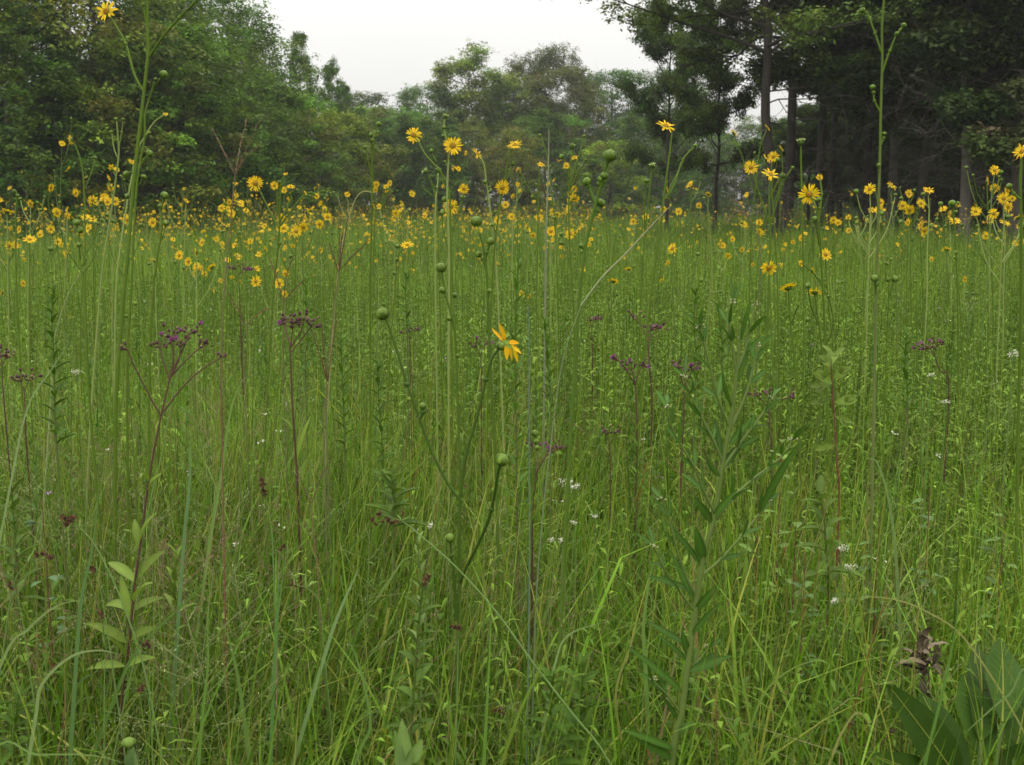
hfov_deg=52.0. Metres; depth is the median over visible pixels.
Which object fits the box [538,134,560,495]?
prairie dock
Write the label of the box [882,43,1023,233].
pine tree
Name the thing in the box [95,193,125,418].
prairie dock
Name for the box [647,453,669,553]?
leafy herb
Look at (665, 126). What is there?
prairie dock
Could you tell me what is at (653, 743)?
branching herb
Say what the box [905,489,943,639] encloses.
broadleaf herb
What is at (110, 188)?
prairie dock
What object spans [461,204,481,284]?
prairie flower
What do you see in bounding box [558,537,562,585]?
white wildflower
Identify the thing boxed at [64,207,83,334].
prairie flower
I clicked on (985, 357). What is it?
leafy herb
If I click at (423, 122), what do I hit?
broadleaf tree
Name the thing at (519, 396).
leafy herb
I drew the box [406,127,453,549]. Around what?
prairie dock
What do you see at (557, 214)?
prairie dock
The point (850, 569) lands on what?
white wildflower
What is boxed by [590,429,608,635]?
leafy herb
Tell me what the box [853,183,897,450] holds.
prairie dock
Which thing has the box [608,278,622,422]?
prairie dock
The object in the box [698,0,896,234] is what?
pine tree
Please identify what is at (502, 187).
prairie dock
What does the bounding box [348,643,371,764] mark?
arching grass
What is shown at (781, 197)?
broadleaf tree
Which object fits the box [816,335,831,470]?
leafy herb
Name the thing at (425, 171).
prairie dock
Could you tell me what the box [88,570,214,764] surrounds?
arching grass
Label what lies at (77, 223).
prairie dock
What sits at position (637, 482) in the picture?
leafy herb
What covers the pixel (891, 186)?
prairie dock
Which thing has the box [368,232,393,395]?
prairie dock
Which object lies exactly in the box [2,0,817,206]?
sky
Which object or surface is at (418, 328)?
ironweed
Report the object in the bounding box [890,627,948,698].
withered plant
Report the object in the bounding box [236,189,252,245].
prairie flower
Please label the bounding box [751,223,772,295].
prairie flower
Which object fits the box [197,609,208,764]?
arching grass
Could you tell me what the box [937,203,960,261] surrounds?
prairie flower
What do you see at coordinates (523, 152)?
broadleaf tree
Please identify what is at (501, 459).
prairie dock
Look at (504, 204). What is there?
prairie dock
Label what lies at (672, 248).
prairie dock
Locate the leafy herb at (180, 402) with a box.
[170,341,184,470]
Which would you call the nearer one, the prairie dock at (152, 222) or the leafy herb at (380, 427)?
the leafy herb at (380, 427)
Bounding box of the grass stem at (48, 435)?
[34,266,85,614]
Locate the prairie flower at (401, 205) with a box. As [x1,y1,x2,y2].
[391,174,409,238]
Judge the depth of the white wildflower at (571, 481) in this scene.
2.83 m
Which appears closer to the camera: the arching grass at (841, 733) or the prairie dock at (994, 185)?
the arching grass at (841, 733)
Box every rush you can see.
[0,550,53,673]
[0,581,43,764]
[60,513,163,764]
[84,559,125,764]
[97,610,108,764]
[111,639,150,764]
[133,683,153,764]
[258,477,281,752]
[262,542,296,764]
[289,574,333,755]
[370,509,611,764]
[417,573,431,764]
[446,624,461,764]
[493,697,538,764]
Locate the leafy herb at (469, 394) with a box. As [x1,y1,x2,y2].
[464,343,477,489]
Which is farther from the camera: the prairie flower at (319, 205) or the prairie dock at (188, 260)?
the prairie flower at (319, 205)
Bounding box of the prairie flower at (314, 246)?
[312,213,317,287]
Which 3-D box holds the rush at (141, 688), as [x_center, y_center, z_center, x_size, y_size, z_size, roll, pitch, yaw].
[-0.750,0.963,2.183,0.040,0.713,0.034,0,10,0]
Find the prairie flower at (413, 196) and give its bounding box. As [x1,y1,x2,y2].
[386,190,415,308]
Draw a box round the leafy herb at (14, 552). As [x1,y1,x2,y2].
[0,478,49,747]
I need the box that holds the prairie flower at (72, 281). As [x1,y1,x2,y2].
[65,233,80,370]
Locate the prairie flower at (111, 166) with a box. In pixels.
[66,164,118,367]
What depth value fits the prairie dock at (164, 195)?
3.13 m
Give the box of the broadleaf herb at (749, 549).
[736,484,779,698]
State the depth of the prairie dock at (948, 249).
5.91 m
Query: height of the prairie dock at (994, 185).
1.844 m
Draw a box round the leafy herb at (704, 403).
[696,353,708,472]
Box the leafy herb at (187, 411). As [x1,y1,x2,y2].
[173,350,194,545]
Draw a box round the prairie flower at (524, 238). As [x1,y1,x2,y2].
[516,225,532,268]
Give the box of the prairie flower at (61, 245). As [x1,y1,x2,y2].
[44,213,63,343]
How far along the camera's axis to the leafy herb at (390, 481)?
3.01 m
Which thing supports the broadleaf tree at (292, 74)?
on the ground at (290, 421)
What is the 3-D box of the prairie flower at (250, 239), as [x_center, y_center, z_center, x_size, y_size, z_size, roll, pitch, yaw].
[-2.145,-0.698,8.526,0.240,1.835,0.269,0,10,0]
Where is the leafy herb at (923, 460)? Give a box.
[910,390,928,631]
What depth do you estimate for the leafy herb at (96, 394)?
5.72 m
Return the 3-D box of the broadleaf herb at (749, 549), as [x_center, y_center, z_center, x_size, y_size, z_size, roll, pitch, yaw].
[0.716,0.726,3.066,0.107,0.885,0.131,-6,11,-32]
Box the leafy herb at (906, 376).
[891,325,926,541]
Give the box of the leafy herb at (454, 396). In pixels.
[450,348,461,477]
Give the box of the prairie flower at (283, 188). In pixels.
[270,163,300,337]
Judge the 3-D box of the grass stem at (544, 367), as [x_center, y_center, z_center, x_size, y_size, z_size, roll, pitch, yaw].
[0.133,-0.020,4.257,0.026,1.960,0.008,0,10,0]
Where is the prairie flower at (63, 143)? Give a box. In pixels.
[45,117,71,363]
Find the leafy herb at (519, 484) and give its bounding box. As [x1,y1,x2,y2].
[512,433,528,568]
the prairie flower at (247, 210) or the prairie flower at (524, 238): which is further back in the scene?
the prairie flower at (524, 238)
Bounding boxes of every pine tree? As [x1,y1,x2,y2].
[551,0,930,241]
[612,0,730,228]
[653,0,774,232]
[653,0,907,242]
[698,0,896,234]
[728,0,1023,241]
[737,0,1023,237]
[741,0,930,234]
[754,101,864,226]
[755,74,910,227]
[778,3,931,239]
[778,101,991,235]
[797,0,1023,242]
[809,102,930,205]
[846,0,1023,247]
[852,146,989,222]
[858,134,989,223]
[872,118,1023,221]
[873,3,1023,229]
[874,119,1023,236]
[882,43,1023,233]
[939,116,1023,223]
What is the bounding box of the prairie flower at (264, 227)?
[245,223,267,358]
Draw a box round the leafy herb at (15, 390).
[9,331,20,462]
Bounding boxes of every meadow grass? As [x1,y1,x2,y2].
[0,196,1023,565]
[0,211,1023,364]
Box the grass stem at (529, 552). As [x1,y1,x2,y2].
[526,306,529,764]
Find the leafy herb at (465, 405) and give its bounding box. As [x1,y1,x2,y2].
[460,362,471,505]
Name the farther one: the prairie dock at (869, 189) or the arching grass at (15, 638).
the prairie dock at (869, 189)
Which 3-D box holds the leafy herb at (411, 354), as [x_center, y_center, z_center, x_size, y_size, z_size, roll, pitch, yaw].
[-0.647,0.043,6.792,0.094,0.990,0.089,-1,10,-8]
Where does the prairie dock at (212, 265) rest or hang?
on the ground at (290, 421)
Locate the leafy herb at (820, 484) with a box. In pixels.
[795,475,865,749]
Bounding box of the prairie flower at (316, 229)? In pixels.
[314,187,326,307]
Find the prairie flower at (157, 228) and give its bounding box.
[146,202,167,297]
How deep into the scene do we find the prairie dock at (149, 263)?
7.59 m
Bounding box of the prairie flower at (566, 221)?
[562,205,574,263]
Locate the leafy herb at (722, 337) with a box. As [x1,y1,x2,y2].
[709,299,733,524]
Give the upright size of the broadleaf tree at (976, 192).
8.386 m
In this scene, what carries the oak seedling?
on the ground at (290, 421)
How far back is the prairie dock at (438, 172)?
4.31 m
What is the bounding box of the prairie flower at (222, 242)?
[220,229,241,358]
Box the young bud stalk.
[121,736,137,764]
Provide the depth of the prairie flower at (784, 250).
12.79 m
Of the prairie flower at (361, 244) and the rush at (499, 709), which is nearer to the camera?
the rush at (499, 709)
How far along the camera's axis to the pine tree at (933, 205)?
41.09 m
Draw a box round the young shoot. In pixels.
[394,719,422,764]
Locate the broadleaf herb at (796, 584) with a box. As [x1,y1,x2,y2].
[787,554,820,743]
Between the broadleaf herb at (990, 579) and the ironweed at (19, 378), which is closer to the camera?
the broadleaf herb at (990, 579)
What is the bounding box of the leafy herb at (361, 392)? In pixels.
[355,369,367,486]
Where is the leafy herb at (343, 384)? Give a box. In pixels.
[330,332,358,591]
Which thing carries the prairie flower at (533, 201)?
on the ground at (290, 421)
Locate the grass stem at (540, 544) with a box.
[531,306,580,764]
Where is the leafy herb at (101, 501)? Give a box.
[97,441,106,529]
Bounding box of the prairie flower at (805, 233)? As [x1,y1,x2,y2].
[804,232,817,292]
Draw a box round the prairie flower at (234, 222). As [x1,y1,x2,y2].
[223,197,247,265]
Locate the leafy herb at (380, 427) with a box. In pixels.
[368,359,400,605]
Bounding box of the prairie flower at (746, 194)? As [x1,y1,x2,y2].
[744,192,767,261]
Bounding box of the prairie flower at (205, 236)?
[201,220,214,273]
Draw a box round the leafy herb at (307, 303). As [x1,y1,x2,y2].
[287,273,319,553]
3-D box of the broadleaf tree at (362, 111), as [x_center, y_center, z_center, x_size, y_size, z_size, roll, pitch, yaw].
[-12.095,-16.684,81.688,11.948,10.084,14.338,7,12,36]
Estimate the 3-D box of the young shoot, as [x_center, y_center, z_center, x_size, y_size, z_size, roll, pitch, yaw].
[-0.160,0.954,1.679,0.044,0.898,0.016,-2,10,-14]
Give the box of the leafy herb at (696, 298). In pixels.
[683,283,709,554]
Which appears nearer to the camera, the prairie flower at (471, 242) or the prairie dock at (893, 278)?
the prairie dock at (893, 278)
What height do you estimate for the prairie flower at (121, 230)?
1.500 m
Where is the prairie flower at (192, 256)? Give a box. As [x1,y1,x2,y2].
[185,237,201,353]
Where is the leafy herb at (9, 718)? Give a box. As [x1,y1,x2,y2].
[0,681,50,764]
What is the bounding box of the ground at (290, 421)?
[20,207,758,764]
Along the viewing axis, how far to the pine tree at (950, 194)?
47.35 m
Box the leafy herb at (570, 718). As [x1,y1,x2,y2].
[555,651,615,764]
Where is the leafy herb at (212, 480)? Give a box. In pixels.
[203,442,219,540]
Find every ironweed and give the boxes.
[0,344,22,621]
[10,368,42,638]
[85,320,226,760]
[227,262,255,449]
[278,309,320,639]
[400,327,419,504]
[468,336,493,512]
[525,439,567,694]
[586,314,602,448]
[601,424,621,614]
[609,354,654,565]
[627,310,669,518]
[671,359,700,561]
[747,388,794,552]
[846,718,898,764]
[912,337,949,540]
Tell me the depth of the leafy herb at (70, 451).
3.75 m
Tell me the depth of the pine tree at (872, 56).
32.07 m
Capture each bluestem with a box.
[211,119,261,676]
[228,293,267,526]
[269,258,306,538]
[295,457,331,757]
[311,318,337,671]
[326,213,371,599]
[726,198,760,442]
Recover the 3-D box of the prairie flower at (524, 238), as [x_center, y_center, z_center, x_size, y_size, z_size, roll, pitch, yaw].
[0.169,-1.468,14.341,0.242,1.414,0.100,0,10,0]
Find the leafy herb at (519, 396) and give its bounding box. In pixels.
[512,351,520,461]
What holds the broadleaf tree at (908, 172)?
on the ground at (290, 421)
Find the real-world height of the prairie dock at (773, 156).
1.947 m
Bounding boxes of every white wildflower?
[71,369,91,592]
[427,521,439,760]
[546,537,553,717]
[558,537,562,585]
[559,478,572,685]
[566,520,577,692]
[571,484,578,644]
[590,514,597,698]
[826,598,838,733]
[833,543,848,758]
[844,564,856,762]
[918,373,935,586]
[927,399,948,681]
[995,349,1017,602]
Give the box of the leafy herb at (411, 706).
[385,572,442,752]
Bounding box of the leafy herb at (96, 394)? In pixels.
[93,362,105,463]
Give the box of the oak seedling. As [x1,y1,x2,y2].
[809,345,856,666]
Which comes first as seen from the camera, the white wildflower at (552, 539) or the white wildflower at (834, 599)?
the white wildflower at (834, 599)
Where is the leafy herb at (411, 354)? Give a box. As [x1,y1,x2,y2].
[409,316,416,394]
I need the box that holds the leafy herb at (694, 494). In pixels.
[689,443,701,525]
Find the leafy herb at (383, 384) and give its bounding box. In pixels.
[379,350,386,456]
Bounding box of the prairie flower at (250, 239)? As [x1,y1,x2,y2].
[226,182,252,359]
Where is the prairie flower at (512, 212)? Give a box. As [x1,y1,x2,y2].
[506,189,521,257]
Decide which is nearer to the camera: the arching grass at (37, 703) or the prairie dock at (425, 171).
the arching grass at (37, 703)
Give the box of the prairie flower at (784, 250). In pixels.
[781,241,793,272]
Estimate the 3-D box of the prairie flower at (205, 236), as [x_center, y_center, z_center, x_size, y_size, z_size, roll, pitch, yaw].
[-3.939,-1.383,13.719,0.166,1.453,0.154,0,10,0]
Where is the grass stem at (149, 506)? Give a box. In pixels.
[91,324,194,753]
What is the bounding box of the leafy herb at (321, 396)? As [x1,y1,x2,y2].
[315,349,329,465]
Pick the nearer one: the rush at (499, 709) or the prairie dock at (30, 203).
the rush at (499, 709)
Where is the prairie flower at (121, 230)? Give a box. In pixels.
[115,217,126,260]
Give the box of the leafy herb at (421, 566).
[408,524,435,739]
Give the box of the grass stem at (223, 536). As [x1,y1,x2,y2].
[220,361,227,736]
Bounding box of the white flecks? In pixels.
[0,268,1011,645]
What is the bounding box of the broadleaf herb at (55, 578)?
[23,498,69,757]
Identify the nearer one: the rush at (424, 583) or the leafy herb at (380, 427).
the rush at (424, 583)
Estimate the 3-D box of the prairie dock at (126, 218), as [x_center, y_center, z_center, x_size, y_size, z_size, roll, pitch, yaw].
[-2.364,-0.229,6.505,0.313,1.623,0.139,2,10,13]
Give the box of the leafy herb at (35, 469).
[23,451,46,638]
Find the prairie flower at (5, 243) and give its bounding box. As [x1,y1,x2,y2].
[0,186,18,342]
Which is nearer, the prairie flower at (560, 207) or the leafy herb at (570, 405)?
the leafy herb at (570, 405)
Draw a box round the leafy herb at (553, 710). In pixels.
[522,665,586,764]
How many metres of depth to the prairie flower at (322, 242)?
9.76 m
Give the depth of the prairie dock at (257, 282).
5.20 m
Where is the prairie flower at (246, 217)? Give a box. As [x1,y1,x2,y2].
[233,160,255,288]
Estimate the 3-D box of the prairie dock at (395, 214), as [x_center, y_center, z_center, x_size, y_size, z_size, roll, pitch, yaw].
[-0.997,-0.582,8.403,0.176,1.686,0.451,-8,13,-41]
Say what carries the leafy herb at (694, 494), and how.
on the ground at (290, 421)
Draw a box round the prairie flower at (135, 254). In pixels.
[119,175,144,363]
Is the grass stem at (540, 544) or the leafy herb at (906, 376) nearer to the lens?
the grass stem at (540, 544)
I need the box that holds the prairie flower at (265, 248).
[253,238,273,370]
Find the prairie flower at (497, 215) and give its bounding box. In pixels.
[476,173,514,302]
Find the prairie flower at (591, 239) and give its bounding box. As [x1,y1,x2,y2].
[566,198,600,278]
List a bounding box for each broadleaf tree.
[0,0,166,192]
[0,0,211,224]
[0,0,232,237]
[0,11,140,242]
[9,58,121,219]
[27,11,304,235]
[59,0,299,221]
[75,74,324,233]
[108,0,315,214]
[170,20,367,221]
[200,24,318,207]
[205,80,362,228]
[261,105,412,224]
[280,86,360,211]
[314,103,464,218]
[342,90,404,204]
[347,104,470,216]
[361,107,483,220]
[392,80,484,205]
[410,116,507,217]
[410,121,534,215]
[423,38,526,208]
[465,124,560,219]
[471,105,608,219]
[474,75,548,208]
[495,106,602,210]
[502,52,553,209]
[519,65,614,195]
[520,42,598,200]
[539,140,664,219]
[558,127,614,210]
[562,68,657,211]
[588,127,733,216]
[589,63,729,212]
[592,108,707,218]
[651,117,734,216]
[662,125,752,213]
[688,138,806,219]
[704,113,781,214]
[743,122,853,215]
[745,115,804,204]
[777,157,860,218]
[794,154,901,223]
[834,153,959,224]
[842,155,948,217]
[857,134,1023,235]
[939,185,1023,228]
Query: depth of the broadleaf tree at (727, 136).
113.30 m
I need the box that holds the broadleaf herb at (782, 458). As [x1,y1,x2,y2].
[764,434,793,649]
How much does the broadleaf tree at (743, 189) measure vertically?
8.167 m
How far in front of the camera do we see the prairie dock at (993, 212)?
4.96 m
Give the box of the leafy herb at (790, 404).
[787,360,796,475]
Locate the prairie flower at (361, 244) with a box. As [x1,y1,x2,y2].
[350,218,370,296]
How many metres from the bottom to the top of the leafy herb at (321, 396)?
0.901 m
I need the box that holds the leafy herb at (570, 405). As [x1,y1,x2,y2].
[564,376,579,484]
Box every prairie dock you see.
[0,208,12,431]
[0,289,13,324]
[5,240,18,398]
[9,222,23,361]
[12,189,28,490]
[17,234,52,461]
[18,195,45,396]
[20,280,26,346]
[37,225,61,395]
[48,183,69,379]
[52,208,69,393]
[52,208,101,422]
[68,135,96,472]
[72,189,103,407]
[73,219,112,689]
[85,117,124,566]
[86,194,114,446]
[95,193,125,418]
[96,0,197,683]
[106,213,143,448]
[114,112,167,387]
[123,70,167,646]
[139,217,161,438]
[147,258,155,396]
[148,191,168,660]
[163,191,188,350]
[172,184,197,322]
[173,250,185,440]
[184,249,221,482]
[187,263,215,428]
[189,234,214,420]
[192,265,207,346]
[218,204,240,421]
[223,199,237,345]
[247,173,318,537]
[251,275,284,448]
[259,268,289,427]
[276,214,287,386]
[276,224,301,440]
[288,213,331,451]
[300,220,336,411]
[317,245,331,295]
[322,191,371,571]
[336,191,352,341]
[363,121,381,511]
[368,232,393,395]
[370,184,387,308]
[373,180,391,336]
[376,203,410,382]
[376,307,520,764]
[386,240,413,461]
[387,196,403,307]
[401,220,415,319]
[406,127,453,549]
[422,168,444,498]
[422,208,445,324]
[426,244,441,315]
[434,168,441,503]
[436,263,462,753]
[439,184,468,515]
[441,114,462,584]
[470,216,502,743]
[472,149,507,556]
[483,140,521,559]
[484,199,514,322]
[493,212,514,360]
[508,163,526,305]
[509,181,523,304]
[519,162,544,477]
[519,290,530,316]
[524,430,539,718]
[526,226,554,345]
[530,208,554,326]
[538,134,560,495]
[548,197,560,256]
[554,149,616,757]
[559,134,587,490]
[559,229,582,299]
[570,226,581,346]
[571,184,583,316]
[603,206,616,527]
[605,266,635,328]
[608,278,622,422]
[619,218,636,316]
[628,120,697,602]
[632,162,654,513]
[640,213,677,308]
[642,206,666,298]
[664,177,702,359]
[667,243,699,417]
[672,208,688,304]
[695,191,713,297]
[712,236,731,319]
[730,221,750,307]
[731,124,769,415]
[735,247,754,321]
[740,219,767,359]
[745,160,794,569]
[755,228,768,321]
[760,261,776,577]
[764,145,782,451]
[780,282,810,564]
[791,235,806,293]
[796,138,805,499]
[797,174,830,540]
[799,248,838,462]
[804,283,835,554]
[821,216,846,347]
[845,214,868,292]
[852,206,879,389]
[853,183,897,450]
[860,0,906,682]
[873,182,902,460]
[876,199,907,380]
[877,258,898,575]
[887,186,920,338]
[899,218,918,378]
[899,220,932,389]
[904,199,925,380]
[918,187,942,437]
[925,257,937,313]
[932,247,957,452]
[935,217,964,413]
[937,201,959,350]
[944,210,951,318]
[948,200,958,498]
[950,273,976,364]
[964,165,1003,444]
[971,174,1003,407]
[971,192,1023,474]
[972,232,988,326]
[975,216,1019,454]
[977,217,993,342]
[1004,187,1015,364]
[1005,143,1023,657]
[1005,215,1023,370]
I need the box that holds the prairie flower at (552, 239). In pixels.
[548,211,565,292]
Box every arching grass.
[0,345,67,542]
[0,600,78,668]
[0,740,122,762]
[26,650,120,764]
[68,481,99,764]
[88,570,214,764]
[165,435,190,764]
[180,382,241,729]
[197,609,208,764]
[218,613,251,764]
[269,555,278,764]
[291,567,359,764]
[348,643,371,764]
[500,632,554,764]
[535,620,610,764]
[566,624,637,764]
[615,606,636,758]
[642,564,653,764]
[738,660,823,764]
[740,616,770,764]
[827,712,873,764]
[835,596,1023,732]
[866,458,904,734]
[923,576,962,764]
[945,501,1023,544]
[963,668,1023,735]
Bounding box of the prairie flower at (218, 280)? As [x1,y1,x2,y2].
[206,258,222,304]
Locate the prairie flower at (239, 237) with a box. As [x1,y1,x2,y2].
[234,178,250,350]
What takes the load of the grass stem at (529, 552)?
on the ground at (290, 421)
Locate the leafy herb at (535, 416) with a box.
[531,377,543,538]
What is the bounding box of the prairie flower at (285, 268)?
[275,225,299,383]
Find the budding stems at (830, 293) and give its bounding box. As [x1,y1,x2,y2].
[0,227,1018,587]
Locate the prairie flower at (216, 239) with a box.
[212,217,240,393]
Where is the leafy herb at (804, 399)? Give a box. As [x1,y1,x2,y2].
[798,349,809,493]
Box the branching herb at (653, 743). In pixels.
[619,279,806,764]
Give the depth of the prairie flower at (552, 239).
9.72 m
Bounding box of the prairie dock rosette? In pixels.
[872,638,1023,764]
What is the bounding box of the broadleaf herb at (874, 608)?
[858,515,890,674]
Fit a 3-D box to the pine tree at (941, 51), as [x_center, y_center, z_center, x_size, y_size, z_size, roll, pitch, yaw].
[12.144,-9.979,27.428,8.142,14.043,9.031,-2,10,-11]
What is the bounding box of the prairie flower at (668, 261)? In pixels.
[649,223,670,297]
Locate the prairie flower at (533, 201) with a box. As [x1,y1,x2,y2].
[532,178,554,273]
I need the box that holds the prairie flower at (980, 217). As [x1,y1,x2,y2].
[972,186,987,262]
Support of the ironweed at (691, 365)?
on the ground at (290, 421)
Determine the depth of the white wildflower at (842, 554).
2.52 m
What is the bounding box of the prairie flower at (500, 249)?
[497,203,506,280]
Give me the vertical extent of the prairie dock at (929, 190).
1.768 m
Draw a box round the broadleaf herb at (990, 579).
[977,513,1016,649]
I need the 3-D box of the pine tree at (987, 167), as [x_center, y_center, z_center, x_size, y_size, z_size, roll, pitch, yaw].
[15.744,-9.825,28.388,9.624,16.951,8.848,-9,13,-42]
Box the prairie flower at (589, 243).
[587,233,601,279]
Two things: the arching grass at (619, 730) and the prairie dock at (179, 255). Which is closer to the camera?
the arching grass at (619, 730)
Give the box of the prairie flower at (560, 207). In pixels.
[553,159,576,320]
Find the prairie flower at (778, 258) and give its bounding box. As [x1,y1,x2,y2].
[764,234,782,283]
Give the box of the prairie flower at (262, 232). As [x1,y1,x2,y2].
[260,214,270,282]
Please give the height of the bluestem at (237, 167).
1.919 m
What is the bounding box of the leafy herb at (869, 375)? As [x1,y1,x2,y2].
[866,345,872,416]
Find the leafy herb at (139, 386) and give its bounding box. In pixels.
[133,311,146,498]
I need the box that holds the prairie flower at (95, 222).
[88,201,105,269]
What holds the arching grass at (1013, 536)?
on the ground at (290, 421)
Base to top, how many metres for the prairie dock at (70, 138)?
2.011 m
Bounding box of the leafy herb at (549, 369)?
[538,313,560,643]
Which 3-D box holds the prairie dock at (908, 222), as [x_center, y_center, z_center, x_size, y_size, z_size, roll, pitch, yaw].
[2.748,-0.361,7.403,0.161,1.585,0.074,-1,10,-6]
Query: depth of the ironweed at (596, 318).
5.43 m
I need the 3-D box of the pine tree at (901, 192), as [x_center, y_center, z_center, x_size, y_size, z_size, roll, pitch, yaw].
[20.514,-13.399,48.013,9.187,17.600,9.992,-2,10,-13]
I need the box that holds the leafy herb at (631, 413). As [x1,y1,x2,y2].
[626,356,640,465]
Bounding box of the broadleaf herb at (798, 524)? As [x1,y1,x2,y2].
[770,514,814,691]
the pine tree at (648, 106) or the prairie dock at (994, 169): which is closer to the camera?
the prairie dock at (994, 169)
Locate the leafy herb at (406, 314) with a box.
[393,268,417,503]
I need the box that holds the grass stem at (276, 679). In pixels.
[275,551,279,762]
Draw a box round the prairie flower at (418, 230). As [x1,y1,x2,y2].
[415,198,423,270]
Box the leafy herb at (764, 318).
[760,296,767,358]
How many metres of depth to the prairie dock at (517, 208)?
10.38 m
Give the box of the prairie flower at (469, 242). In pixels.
[462,227,476,271]
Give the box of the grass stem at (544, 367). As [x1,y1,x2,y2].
[542,135,548,511]
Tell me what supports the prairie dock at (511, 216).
on the ground at (290, 421)
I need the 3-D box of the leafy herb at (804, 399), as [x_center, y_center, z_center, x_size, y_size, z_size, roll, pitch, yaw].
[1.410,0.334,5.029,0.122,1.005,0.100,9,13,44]
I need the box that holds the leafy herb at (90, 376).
[85,359,97,465]
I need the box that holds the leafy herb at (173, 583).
[163,542,195,758]
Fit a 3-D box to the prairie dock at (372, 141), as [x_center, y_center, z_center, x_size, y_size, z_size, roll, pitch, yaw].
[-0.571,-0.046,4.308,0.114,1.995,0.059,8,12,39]
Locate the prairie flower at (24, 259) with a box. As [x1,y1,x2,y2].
[8,226,28,350]
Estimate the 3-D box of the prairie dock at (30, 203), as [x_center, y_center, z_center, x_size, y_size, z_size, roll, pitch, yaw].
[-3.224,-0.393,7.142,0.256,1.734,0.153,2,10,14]
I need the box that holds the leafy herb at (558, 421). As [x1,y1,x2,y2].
[553,389,563,478]
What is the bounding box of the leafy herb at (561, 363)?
[554,316,567,432]
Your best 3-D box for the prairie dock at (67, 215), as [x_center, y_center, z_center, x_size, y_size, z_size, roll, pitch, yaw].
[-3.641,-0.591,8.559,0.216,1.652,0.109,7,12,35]
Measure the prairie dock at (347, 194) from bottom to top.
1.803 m
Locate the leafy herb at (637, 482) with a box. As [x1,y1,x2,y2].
[614,435,650,583]
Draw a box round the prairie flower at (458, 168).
[436,151,467,295]
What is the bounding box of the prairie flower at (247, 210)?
[234,199,251,308]
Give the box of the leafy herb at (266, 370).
[262,318,272,453]
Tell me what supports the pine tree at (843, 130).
on the ground at (290, 421)
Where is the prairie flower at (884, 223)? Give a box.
[880,202,894,250]
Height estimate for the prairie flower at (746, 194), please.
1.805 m
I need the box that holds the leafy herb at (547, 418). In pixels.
[540,361,556,472]
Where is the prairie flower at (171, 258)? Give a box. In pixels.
[159,203,183,382]
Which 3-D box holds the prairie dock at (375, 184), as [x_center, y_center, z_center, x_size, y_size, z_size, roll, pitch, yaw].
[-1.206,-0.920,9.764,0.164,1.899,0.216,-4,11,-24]
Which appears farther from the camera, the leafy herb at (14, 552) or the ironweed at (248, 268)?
the ironweed at (248, 268)
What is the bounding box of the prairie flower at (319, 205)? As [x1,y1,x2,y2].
[317,193,328,298]
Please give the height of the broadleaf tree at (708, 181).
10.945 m
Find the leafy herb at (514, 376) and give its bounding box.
[499,258,537,667]
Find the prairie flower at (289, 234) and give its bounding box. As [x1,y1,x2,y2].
[288,232,309,282]
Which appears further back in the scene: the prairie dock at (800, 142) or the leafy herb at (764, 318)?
the leafy herb at (764, 318)
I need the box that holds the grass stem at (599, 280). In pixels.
[581,205,670,305]
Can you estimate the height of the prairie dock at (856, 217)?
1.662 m
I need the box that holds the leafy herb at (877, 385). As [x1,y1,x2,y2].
[870,328,882,486]
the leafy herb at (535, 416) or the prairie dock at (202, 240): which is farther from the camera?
the prairie dock at (202, 240)
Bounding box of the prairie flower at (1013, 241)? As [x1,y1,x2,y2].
[1012,225,1023,275]
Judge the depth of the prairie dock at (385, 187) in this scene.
10.31 m
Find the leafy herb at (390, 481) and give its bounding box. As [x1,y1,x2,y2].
[363,468,427,666]
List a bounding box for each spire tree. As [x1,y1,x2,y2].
[98,0,180,217]
[285,31,341,216]
[315,55,356,218]
[330,77,373,216]
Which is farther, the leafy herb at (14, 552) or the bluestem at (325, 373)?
the bluestem at (325, 373)
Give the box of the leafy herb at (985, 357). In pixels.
[984,316,991,417]
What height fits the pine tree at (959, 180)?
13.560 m
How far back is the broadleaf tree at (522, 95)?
95.56 m
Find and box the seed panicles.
[0,313,1023,764]
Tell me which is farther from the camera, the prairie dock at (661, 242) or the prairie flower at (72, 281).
the prairie dock at (661, 242)
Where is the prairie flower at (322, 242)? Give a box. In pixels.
[307,185,327,333]
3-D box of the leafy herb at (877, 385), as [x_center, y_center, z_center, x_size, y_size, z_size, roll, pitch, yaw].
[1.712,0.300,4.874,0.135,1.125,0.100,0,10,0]
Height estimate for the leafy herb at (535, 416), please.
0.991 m
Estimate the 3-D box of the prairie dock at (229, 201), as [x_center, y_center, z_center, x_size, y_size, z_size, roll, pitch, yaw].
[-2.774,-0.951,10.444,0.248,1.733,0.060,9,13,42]
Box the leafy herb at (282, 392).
[280,316,288,456]
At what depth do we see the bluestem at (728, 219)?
5.37 m
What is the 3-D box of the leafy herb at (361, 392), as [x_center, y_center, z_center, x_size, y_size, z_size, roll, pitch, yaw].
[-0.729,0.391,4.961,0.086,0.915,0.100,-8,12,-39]
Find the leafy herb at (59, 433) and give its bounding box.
[35,285,76,671]
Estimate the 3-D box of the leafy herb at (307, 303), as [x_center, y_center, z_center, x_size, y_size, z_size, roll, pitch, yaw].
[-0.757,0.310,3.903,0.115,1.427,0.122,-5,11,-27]
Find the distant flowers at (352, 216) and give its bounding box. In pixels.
[0,185,1023,304]
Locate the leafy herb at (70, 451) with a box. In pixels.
[60,378,78,638]
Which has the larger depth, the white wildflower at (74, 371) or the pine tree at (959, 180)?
the pine tree at (959, 180)

